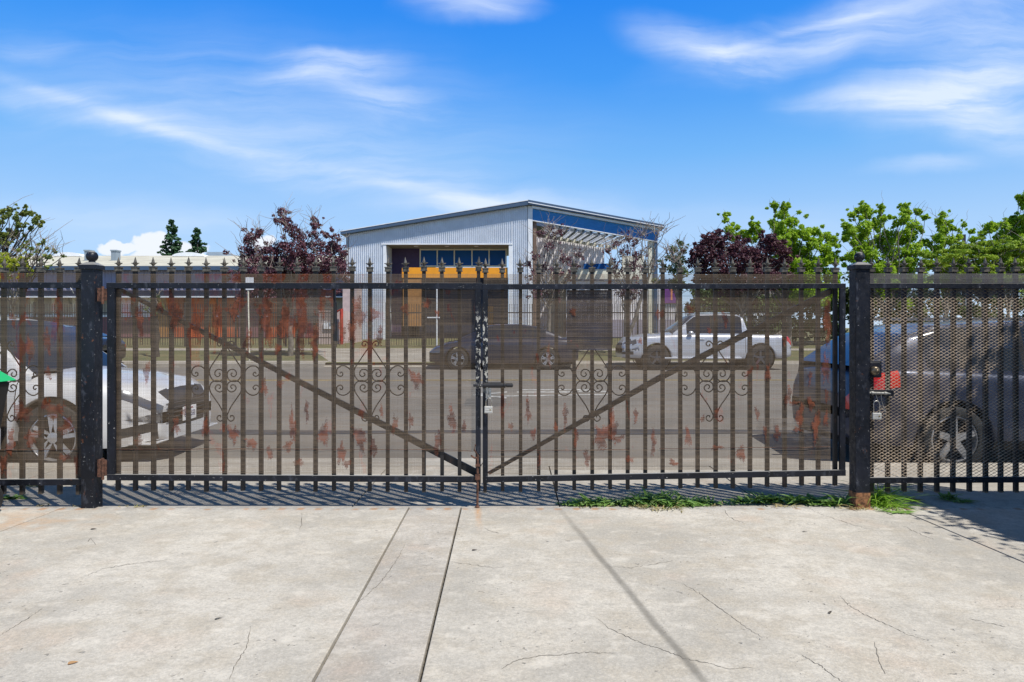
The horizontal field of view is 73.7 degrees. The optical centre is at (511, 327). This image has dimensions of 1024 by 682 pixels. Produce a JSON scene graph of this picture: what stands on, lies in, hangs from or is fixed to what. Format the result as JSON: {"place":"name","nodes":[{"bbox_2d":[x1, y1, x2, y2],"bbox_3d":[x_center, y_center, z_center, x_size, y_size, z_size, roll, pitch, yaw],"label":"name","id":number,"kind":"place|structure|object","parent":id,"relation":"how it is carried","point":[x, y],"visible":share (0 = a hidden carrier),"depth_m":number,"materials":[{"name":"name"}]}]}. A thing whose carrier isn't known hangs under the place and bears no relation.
{"place":"outdoors","nodes":[
{"label":"outdoors","id":0,"kind":"place"},
{"bbox_2d":[0,507,63,531],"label":"driveway","id":1,"kind":"structure","parent":0,"point":[10,517],"depth_m":4.73,"materials":[{"name":"concrete"}]},
{"bbox_2d":[0,371,15,506],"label":"wheelie bin","id":2,"kind":"object","parent":1,"relation":"on","point":[4,382],"visible":1,"depth_m":4.74,"materials":[{"name":"green plastic"}]},
{"bbox_2d":[0,507,407,681],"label":"driveway","id":3,"kind":"structure","parent":0,"point":[283,586],"depth_m":3.30,"materials":[{"name":"concrete"}]},
{"bbox_2d":[229,626,250,678],"bbox_3d":[-1.043,1.252,2.650,0.021,0.009,0.464,0,0,-12],"label":"driveway crack","id":4,"kind":"object","parent":3,"relation":"on","point":[241,654],"visible":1,"depth_m":2.61,"materials":[{"name":"grey concrete"}]},
{"bbox_2d":[314,507,461,681],"bbox_3d":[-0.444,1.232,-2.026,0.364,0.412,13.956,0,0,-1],"label":"driveway","id":5,"kind":"structure","parent":0,"point":[384,636],"depth_m":3.05,"materials":[{"name":"concrete"}]},
{"bbox_2d":[363,547,403,597],"bbox_3d":[-0.652,1.270,3.578,0.034,0.017,0.886,0,0,5],"label":"driveway crack","id":6,"kind":"object","parent":5,"relation":"on","point":[384,577],"visible":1,"depth_m":3.46,"materials":[{"name":"grey concrete"}]},
{"bbox_2d":[121,348,814,366],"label":"path","id":7,"kind":"structure","parent":0,"point":[383,350],"depth_m":26.04,"materials":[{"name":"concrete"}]},
{"bbox_2d":[121,328,848,362],"bbox_3d":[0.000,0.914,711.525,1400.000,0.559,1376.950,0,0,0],"label":"grass verge","id":8,"kind":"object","parent":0,"point":[809,343],"depth_m":31.99,"materials":[{"name":"green plant"}]},
{"bbox_2d":[0,242,42,313],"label":"yellow shrub","id":9,"kind":"object","parent":8,"relation":"on","point":[13,264],"visible":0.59,"depth_m":23.90,"materials":[{"name":"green plant"}]},
{"bbox_2d":[0,194,51,271],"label":"locust tree","id":10,"kind":"object","parent":8,"relation":"on","point":[10,233],"visible":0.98,"depth_m":25.58,"materials":[{"name":"green plant"}]},
{"bbox_2d":[3,220,74,291],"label":"locust tree","id":11,"kind":"object","parent":8,"relation":"on","point":[32,250],"visible":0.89,"depth_m":24.40,"materials":[{"name":"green plant"}]},
{"bbox_2d":[140,289,162,356],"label":"street tree","id":12,"kind":"object","parent":8,"relation":"on","point":[157,335],"visible":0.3,"depth_m":25.97,"materials":[{"name":"brown plant"}]},
{"bbox_2d":[157,219,182,255],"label":"conifer","id":13,"kind":"object","parent":8,"relation":"on","point":[174,247],"visible":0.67,"depth_m":84.67,"materials":[{"name":"green plant"}]},
{"bbox_2d":[0,250,345,336],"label":"classroom block","id":14,"kind":"structure","parent":8,"relation":"on","point":[214,260],"depth_m":42.02,"materials":[{"name":"metal"}]},
{"bbox_2d":[0,298,342,315],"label":"window pane","id":15,"kind":"structure","parent":14,"relation":"in","point":[339,301],"depth_m":42.10,"materials":[{"name":"glass"}]},
{"bbox_2d":[185,227,207,253],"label":"conifer","id":16,"kind":"object","parent":8,"relation":"on","point":[196,244],"visible":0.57,"depth_m":87.76,"materials":[{"name":"green plant"}]},
{"bbox_2d":[246,277,253,351],"bbox_3d":[-9.332,-0.219,24.189,0.380,3.155,0.078,0,0,0],"label":"street sign","id":17,"kind":"object","parent":8,"relation":"on","point":[249,278],"visible":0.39,"depth_m":24.17,"materials":[{"name":"white metal"}]},
{"bbox_2d":[209,192,355,355],"bbox_3d":[-8.772,-2.083,26.482,5.460,6.970,3.972,0,0,0],"label":"plum tree","id":18,"kind":"object","parent":8,"relation":"on","point":[305,259],"visible":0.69,"depth_m":26.12,"materials":[{"name":"purple plant"}]},
{"bbox_2d":[319,289,361,343],"bbox_3d":[-9.201,-0.584,36.305,1.723,3.164,3.390,0,0,0],"label":"service enclosure","id":19,"kind":"object","parent":8,"relation":"on","point":[344,312],"visible":0.33,"depth_m":35.76,"materials":[{"name":"white metal"}]},
{"bbox_2d":[0,302,780,346],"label":"school fence","id":20,"kind":"object","parent":8,"relation":"on","point":[235,337],"visible":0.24,"depth_m":32.59,"materials":[{"name":"black metal"}]},
{"bbox_2d":[340,200,663,337],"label":"school hall","id":21,"kind":"structure","parent":8,"relation":"on","point":[494,235],"depth_m":40.08,"materials":[{"name":"white metal"}]},
{"bbox_2d":[403,279,420,325],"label":"orange door","id":22,"kind":"structure","parent":21,"relation":"in","point":[414,291],"depth_m":40.12,"materials":[{"name":"orange wood"}]},
{"bbox_2d":[421,250,436,264],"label":"window pane","id":23,"kind":"structure","parent":21,"relation":"in","point":[430,256],"depth_m":41.89,"materials":[{"name":"blue glass"}]},
{"bbox_2d":[438,250,453,264],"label":"window pane","id":24,"kind":"structure","parent":21,"relation":"in","point":[447,255],"depth_m":41.89,"materials":[{"name":"blue glass"}]},
{"bbox_2d":[455,250,470,264],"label":"window pane","id":25,"kind":"structure","parent":21,"relation":"in","point":[464,255],"depth_m":41.89,"materials":[{"name":"blue glass"}]},
{"bbox_2d":[421,249,505,266],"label":"window frame","id":26,"kind":"structure","parent":21,"relation":"in","point":[421,249],"depth_m":41.84,"materials":[{"name":"metal"}]},
{"bbox_2d":[473,250,487,264],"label":"window pane","id":27,"kind":"structure","parent":21,"relation":"in","point":[482,254],"depth_m":41.89,"materials":[{"name":"blue glass"}]},
{"bbox_2d":[490,306,492,324],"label":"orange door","id":28,"kind":"structure","parent":21,"relation":"in","point":[491,310],"depth_m":41.81,"materials":[{"name":"metal"}]},
{"bbox_2d":[490,250,504,264],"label":"window pane","id":29,"kind":"structure","parent":21,"relation":"in","point":[496,256],"depth_m":41.89,"materials":[{"name":"blue glass"}]},
{"bbox_2d":[583,264,608,268],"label":"porch window","id":30,"kind":"structure","parent":21,"relation":"in","point":[598,266],"depth_m":46.95,"materials":[{"name":"blue glass"}]},
{"bbox_2d":[518,210,594,348],"bbox_3d":[1.776,-1.703,26.972,3.247,6.215,2.864,0,0,0],"label":"plum tree","id":31,"kind":"object","parent":8,"relation":"on","point":[576,256],"visible":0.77,"depth_m":26.96,"materials":[{"name":"plant"}]},
{"bbox_2d":[561,280,675,336],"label":"school annex","id":32,"kind":"object","parent":8,"relation":"on","point":[619,305],"visible":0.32,"depth_m":44.01,"materials":[{"name":"metal"}]},
{"bbox_2d":[665,289,675,301],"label":"number banner","id":33,"kind":"object","parent":32,"relation":"attached to","point":[672,298],"visible":0.42,"depth_m":43.88,"materials":[{"name":"purple fabric"}]},
{"bbox_2d":[595,219,658,336],"bbox_3d":[4.589,-1.506,27.319,2.734,5.815,2.759,0,0,0],"label":"plum tree","id":34,"kind":"object","parent":8,"relation":"on","point":[622,254],"visible":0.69,"depth_m":27.19,"materials":[{"name":"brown plant"}]},
{"bbox_2d":[630,212,685,335],"bbox_3d":[5.650,-1.475,25.684,2.748,5.904,2.019,0,0,-39],"label":"bare tree","id":35,"kind":"object","parent":8,"relation":"on","point":[650,266],"visible":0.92,"depth_m":25.57,"materials":[{"name":"brown plant"}]},
{"bbox_2d":[651,235,699,320],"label":"tree","id":36,"kind":"object","parent":8,"relation":"on","point":[680,244],"visible":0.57,"depth_m":33.97,"materials":[{"name":"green plant"}]},
{"bbox_2d":[680,223,799,319],"bbox_3d":[9.334,-1.503,27.811,5.032,5.815,3.467,0,0,0],"label":"plum tree","id":37,"kind":"object","parent":8,"relation":"on","point":[705,253],"visible":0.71,"depth_m":27.65,"materials":[{"name":"purple plant"}]},
{"bbox_2d":[701,281,781,332],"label":"porch house","id":38,"kind":"structure","parent":8,"relation":"on","point":[756,313],"depth_m":60.00,"materials":[{"name":"beige"}]},
{"bbox_2d":[717,198,848,345],"bbox_3d":[13.219,-2.542,33.062,6.635,7.495,3.051,0,0,0],"label":"maple tree","id":39,"kind":"object","parent":8,"relation":"on","point":[792,235],"visible":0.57,"depth_m":32.65,"materials":[{"name":"green plant"}]},
{"bbox_2d":[683,270,1023,342],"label":"hedge","id":40,"kind":"object","parent":8,"relation":"on","point":[808,326],"visible":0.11,"depth_m":36.21,"materials":[{"name":"green plant"}]},
{"bbox_2d":[832,193,933,323],"bbox_3d":[18.335,-2.771,33.543,5.701,7.952,2.793,0,0,0],"label":"maple tree","id":41,"kind":"object","parent":8,"relation":"on","point":[884,240],"visible":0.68,"depth_m":33.27,"materials":[{"name":"green plant"}]},
{"bbox_2d":[927,207,986,320],"bbox_3d":[21.524,-2.405,33.912,3.165,7.209,2.209,0,0,0],"label":"maple tree","id":42,"kind":"object","parent":8,"relation":"on","point":[940,240],"visible":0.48,"depth_m":33.86,"materials":[{"name":"green plant"}]},
{"bbox_2d":[962,234,965,317],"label":"light pole","id":43,"kind":"object","parent":8,"relation":"on","point":[964,239],"visible":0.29,"depth_m":60.00,"materials":[{"name":"black metal"}]},
{"bbox_2d":[919,226,1023,313],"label":"spreading tree","id":44,"kind":"object","parent":8,"relation":"on","point":[992,252],"visible":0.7,"depth_m":28.75,"materials":[{"name":"green plant"}]},
{"bbox_2d":[977,191,1023,320],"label":"maple tree","id":45,"kind":"object","parent":8,"relation":"on","point":[1014,223],"visible":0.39,"depth_m":33.02,"materials":[{"name":"green plant"}]},
{"bbox_2d":[122,458,848,465],"bbox_3d":[-0.300,1.383,7.043,7.500,0.146,1.155,0,0,0],"label":"driveway apron","id":46,"kind":"object","parent":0,"point":[526,461],"visible":0.37,"depth_m":7.15,"materials":[{"name":"concrete"}]},
{"bbox_2d":[0,367,1023,468],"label":"road","id":47,"kind":"structure","parent":0,"point":[467,436],"depth_m":10.59,"materials":[{"name":"grey asphalt"}]},
{"bbox_2d":[0,463,74,465],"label":"kerb","id":48,"kind":"structure","parent":47,"relation":"on","point":[45,464],"depth_m":6.53,"materials":[{"name":"concrete"}]},
{"bbox_2d":[63,324,125,361],"bbox_3d":[-15.381,0.620,22.320,4.720,1.502,1.997,0,0,0],"label":"parked car","id":49,"kind":"object","parent":47,"relation":"on","point":[104,342],"visible":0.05,"depth_m":22.21,"materials":[{"name":"paint"}]},
{"bbox_2d":[0,317,217,462],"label":"parked car","id":50,"kind":"object","parent":47,"relation":"on","point":[32,426],"visible":0.48,"depth_m":7.08,"materials":[{"name":"white paint"}]},
{"bbox_2d":[122,363,324,366],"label":"kerb","id":51,"kind":"structure","parent":47,"relation":"on","point":[221,363],"depth_m":22.88,"materials":[{"name":"concrete"}]},
{"bbox_2d":[197,380,793,380],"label":"road centre line","id":52,"kind":"object","parent":47,"relation":"on","point":[512,380],"visible":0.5,"depth_m":16.76,"materials":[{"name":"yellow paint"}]},
{"bbox_2d":[191,429,806,434],"bbox_3d":[0.000,1.397,9.155,40.000,0.014,0.369,0,0,0],"label":"road tar seam","id":53,"kind":"object","parent":47,"relation":"on","point":[684,431],"visible":0.34,"depth_m":9.11,"materials":[{"name":"black asphalt"}]},
{"bbox_2d":[429,324,578,369],"bbox_3d":[-0.261,0.620,22.220,4.720,1.502,1.997,0,0,0],"label":"parked car","id":54,"kind":"object","parent":47,"relation":"on","point":[526,332],"visible":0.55,"depth_m":21.34,"materials":[{"name":"black paint"}]},
{"bbox_2d":[475,389,607,397],"bbox_3d":[0.575,1.308,13.701,2.863,0.018,1.486,0,0,-18],"label":"road arrow","id":55,"kind":"object","parent":47,"relation":"on","point":[544,391],"visible":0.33,"depth_m":13.56,"materials":[{"name":"white paint"}]},
{"bbox_2d":[465,363,798,366],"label":"kerb","id":56,"kind":"structure","parent":47,"relation":"on","point":[671,364],"depth_m":22.88,"materials":[{"name":"concrete"}]},
{"bbox_2d":[618,312,790,369],"bbox_3d":[6.057,0.450,21.950,5.250,1.858,2.064,0,0,0],"label":"pickup truck","id":57,"kind":"object","parent":47,"relation":"on","point":[674,327],"visible":0.41,"depth_m":21.02,"materials":[{"name":"silver metal"}]},
{"bbox_2d":[792,318,1023,462],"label":"parked car","id":58,"kind":"object","parent":47,"relation":"on","point":[812,383],"visible":0.33,"depth_m":6.95,"materials":[{"name":"blue paint"}]},
{"bbox_2d":[0,466,1023,508],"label":"sidewalk","id":59,"kind":"structure","parent":0,"point":[325,495],"depth_m":5.47,"materials":[{"name":"concrete"}]},
{"bbox_2d":[3,494,27,498],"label":"weed","id":60,"kind":"object","parent":59,"relation":"on","point":[8,496],"visible":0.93,"depth_m":5.24,"materials":[{"name":"green plant"}]},
{"bbox_2d":[79,251,104,507],"bbox_3d":[-3.045,0.424,4.949,0.121,1.962,0.121,0,0,0],"label":"gate post","id":61,"kind":"object","parent":59,"relation":"on","point":[91,381],"visible":0.96,"depth_m":4.90,"materials":[{"name":"black metal"}]},
{"bbox_2d":[0,257,81,494],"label":"fence panel","id":62,"kind":"object","parent":61,"relation":"attached to","point":[22,482],"visible":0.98,"depth_m":4.96,"materials":[{"name":"paint"}]},
{"bbox_2d":[97,256,481,507],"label":"driveway gate","id":63,"kind":"structure","parent":61,"relation":"attached to","point":[110,467],"depth_m":4.96,"materials":[{"name":"metal"}]},
{"bbox_2d":[555,499,587,505],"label":"weed","id":64,"kind":"object","parent":59,"relation":"on","point":[568,503],"visible":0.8,"depth_m":5.04,"materials":[{"name":"green plant"}]},
{"bbox_2d":[570,492,608,506],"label":"weed","id":65,"kind":"object","parent":59,"relation":"on","point":[585,499],"visible":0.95,"depth_m":5.02,"materials":[{"name":"green plant"}]},
{"bbox_2d":[584,496,621,506],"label":"weed","id":66,"kind":"object","parent":59,"relation":"on","point":[607,502],"visible":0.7,"depth_m":5.03,"materials":[{"name":"green plant"}]},
{"bbox_2d":[608,497,630,504],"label":"weed","id":67,"kind":"object","parent":59,"relation":"on","point":[618,502],"visible":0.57,"depth_m":5.04,"materials":[{"name":"green plant"}]},
{"bbox_2d":[607,491,654,506],"bbox_3d":[0.910,1.267,5.036,0.449,0.084,0.309,0,0,0],"label":"weed","id":68,"kind":"object","parent":59,"relation":"on","point":[628,501],"visible":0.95,"depth_m":5.02,"materials":[{"name":"green plant"}]},
{"bbox_2d":[623,486,677,505],"bbox_3d":[1.030,1.262,5.082,0.479,0.094,0.461,0,0,19],"label":"weed","id":69,"kind":"object","parent":59,"relation":"on","point":[655,496],"visible":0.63,"depth_m":5.10,"materials":[{"name":"green plant"}]},
{"bbox_2d":[632,490,691,506],"bbox_3d":[1.097,1.249,5.042,0.506,0.121,0.381,0,0,0],"label":"weed","id":70,"kind":"object","parent":59,"relation":"on","point":[656,502],"visible":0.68,"depth_m":5.03,"materials":[{"name":"green plant"}]},
{"bbox_2d":[646,491,704,507],"bbox_3d":[1.153,1.251,5.028,0.525,0.117,0.401,0,0,0],"label":"weed","id":71,"kind":"object","parent":59,"relation":"on","point":[678,495],"visible":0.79,"depth_m":5.00,"materials":[{"name":"green plant"}]},
{"bbox_2d":[674,494,713,507],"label":"weed","id":72,"kind":"object","parent":59,"relation":"on","point":[693,505],"visible":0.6,"depth_m":5.01,"materials":[{"name":"green plant"}]},
{"bbox_2d":[683,495,726,504],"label":"weed","id":73,"kind":"object","parent":59,"relation":"on","point":[704,500],"visible":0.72,"depth_m":5.09,"materials":[{"name":"green plant"}]},
{"bbox_2d":[720,499,748,504],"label":"weed","id":74,"kind":"object","parent":59,"relation":"on","point":[732,502],"visible":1,"depth_m":5.06,"materials":[{"name":"green plant"}]},
{"bbox_2d":[726,495,767,503],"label":"weed","id":75,"kind":"object","parent":59,"relation":"on","point":[745,500],"visible":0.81,"depth_m":5.12,"materials":[{"name":"green plant"}]},
{"bbox_2d":[733,490,783,503],"bbox_3d":[1.864,1.273,5.132,0.395,0.075,0.323,0,0,21],"label":"weed","id":76,"kind":"object","parent":59,"relation":"on","point":[768,498],"visible":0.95,"depth_m":5.11,"materials":[{"name":"green plant"}]},
{"bbox_2d":[759,493,793,502],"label":"weed","id":77,"kind":"object","parent":59,"relation":"on","point":[777,496],"visible":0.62,"depth_m":5.16,"materials":[{"name":"green plant"}]},
{"bbox_2d":[764,503,800,508],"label":"weed","id":78,"kind":"object","parent":59,"relation":"on","point":[780,505],"visible":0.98,"depth_m":4.97,"materials":[{"name":"green plant"}]},
{"bbox_2d":[773,496,807,503],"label":"weed","id":79,"kind":"object","parent":59,"relation":"on","point":[795,501],"visible":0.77,"depth_m":5.08,"materials":[{"name":"green plant"}]},
{"bbox_2d":[781,493,834,505],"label":"weed","id":80,"kind":"object","parent":59,"relation":"on","point":[802,497],"visible":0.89,"depth_m":5.08,"materials":[{"name":"green plant"}]},
{"bbox_2d":[805,496,841,506],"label":"weed","id":81,"kind":"object","parent":59,"relation":"on","point":[829,503],"visible":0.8,"depth_m":5.02,"materials":[{"name":"green plant"}]},
{"bbox_2d":[818,485,859,506],"bbox_3d":[2.424,1.248,5.003,0.361,0.122,0.380,0,0,32],"label":"weed","id":82,"kind":"object","parent":59,"relation":"on","point":[846,501],"visible":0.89,"depth_m":4.99,"materials":[{"name":"green plant"}]},
{"bbox_2d":[847,252,871,507],"bbox_3d":[2.519,0.403,4.950,0.123,1.904,0.123,0,0,0],"label":"gate post","id":83,"kind":"object","parent":59,"relation":"on","point":[859,380],"visible":0.95,"depth_m":4.90,"materials":[{"name":"black metal"}]},
{"bbox_2d":[473,257,845,492],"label":"driveway gate","id":84,"kind":"structure","parent":83,"relation":"attached to","point":[591,336],"depth_m":4.96,"materials":[{"name":"metal"}]},
{"bbox_2d":[484,398,492,412],"bbox_3d":[-0.168,0.558,4.902,0.058,0.113,0.024,2,0,0],"label":"padlock","id":85,"kind":"object","parent":84,"relation":"hanging from","point":[488,409],"visible":1,"depth_m":4.89,"materials":[{"name":"metal"}]},
{"bbox_2d":[869,257,1023,492],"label":"side gate","id":86,"kind":"structure","parent":83,"relation":"attached to","point":[999,286],"depth_m":4.97,"materials":[{"name":"metal"}]},
{"bbox_2d":[872,400,881,419],"bbox_3d":[2.619,0.591,4.904,0.062,0.136,0.024,0,0,0],"label":"padlock","id":87,"kind":"object","parent":86,"relation":"hanging from","point":[876,416],"visible":1,"depth_m":4.89,"materials":[{"name":"metal"}]},
{"bbox_2d":[820,477,928,505],"bbox_3d":[2.697,1.207,5.059,0.735,0.202,0.693,0,0,-16],"label":"grass clump","id":88,"kind":"object","parent":59,"relation":"on","point":[878,495],"visible":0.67,"depth_m":5.03,"materials":[{"name":"green plant"}]},
{"bbox_2d":[870,492,929,511],"bbox_3d":[2.737,1.258,4.980,0.536,0.099,0.538,0,0,-29],"label":"grass clump","id":89,"kind":"object","parent":59,"relation":"on","point":[881,504],"visible":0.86,"depth_m":4.94,"materials":[{"name":"green plant"}]},
{"bbox_2d":[899,495,924,500],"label":"weed","id":90,"kind":"object","parent":59,"relation":"on","point":[913,499],"visible":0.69,"depth_m":5.16,"materials":[{"name":"green plant"}]},
{"bbox_2d":[926,489,962,498],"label":"weed","id":91,"kind":"object","parent":59,"relation":"on","point":[949,495],"visible":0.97,"depth_m":5.21,"materials":[{"name":"green plant"}]},
{"bbox_2d":[941,498,974,502],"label":"weed","id":92,"kind":"object","parent":59,"relation":"on","point":[961,500],"visible":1,"depth_m":5.13,"materials":[{"name":"green plant"}]},
{"bbox_2d":[0,0,1023,327],"label":"sky","id":93,"kind":"structure","parent":0,"point":[120,120],"materials":[{"name":"blue"}]},
{"bbox_2d":[421,507,1023,681],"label":"driveway","id":94,"kind":"structure","parent":0,"point":[552,584],"depth_m":3.17,"materials":[{"name":"concrete"}]},
{"bbox_2d":[502,652,595,668],"bbox_3d":[0.165,1.250,2.591,0.449,0.003,0.066,0,0,-17],"label":"driveway crack","id":95,"kind":"object","parent":94,"relation":"on","point":[543,655],"visible":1,"depth_m":2.60,"materials":[{"name":"grey concrete"}]},
{"bbox_2d":[622,504,662,508],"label":"weed","id":96,"kind":"object","parent":94,"relation":"on","point":[644,506],"visible":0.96,"depth_m":4.92,"materials":[{"name":"green plant"}]},
{"bbox_2d":[643,501,683,512],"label":"weed","id":97,"kind":"object","parent":94,"relation":"on","point":[668,507],"visible":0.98,"depth_m":4.86,"materials":[{"name":"green plant"}]},
{"bbox_2d":[601,621,744,668],"bbox_3d":[0.594,1.253,2.693,0.674,0.009,0.102,0,0,41],"label":"driveway crack","id":98,"kind":"object","parent":94,"relation":"on","point":[667,651],"visible":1,"depth_m":2.64,"materials":[{"name":"grey concrete"}]},
{"bbox_2d":[685,585,760,636],"bbox_3d":[0.935,1.260,3.070,0.031,0.012,0.638,0,0,-15],"label":"driveway crack","id":99,"kind":"object","parent":94,"relation":"on","point":[727,613],"visible":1,"depth_m":3.01,"materials":[{"name":"grey concrete"}]},
{"bbox_2d":[835,504,868,509],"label":"weed","id":100,"kind":"object","parent":94,"relation":"on","point":[850,507],"visible":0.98,"depth_m":4.87,"materials":[{"name":"green plant"}]},
{"bbox_2d":[876,508,914,513],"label":"weed","id":101,"kind":"object","parent":94,"relation":"on","point":[901,511],"visible":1,"depth_m":4.76,"materials":[{"name":"green plant"}]},
{"bbox_2d":[897,507,1023,562],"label":"driveway","id":102,"kind":"structure","parent":0,"point":[999,529],"depth_m":4.49,"materials":[{"name":"concrete"}]},
{"label":"ground","id":103,"kind":"structure","parent":0,"visible":0},
{"bbox_2d":[874,463,1023,465],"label":"kerb","id":104,"kind":"structure","parent":103,"relation":"on","point":[941,464],"depth_m":6.53,"materials":[{"name":"concrete"}]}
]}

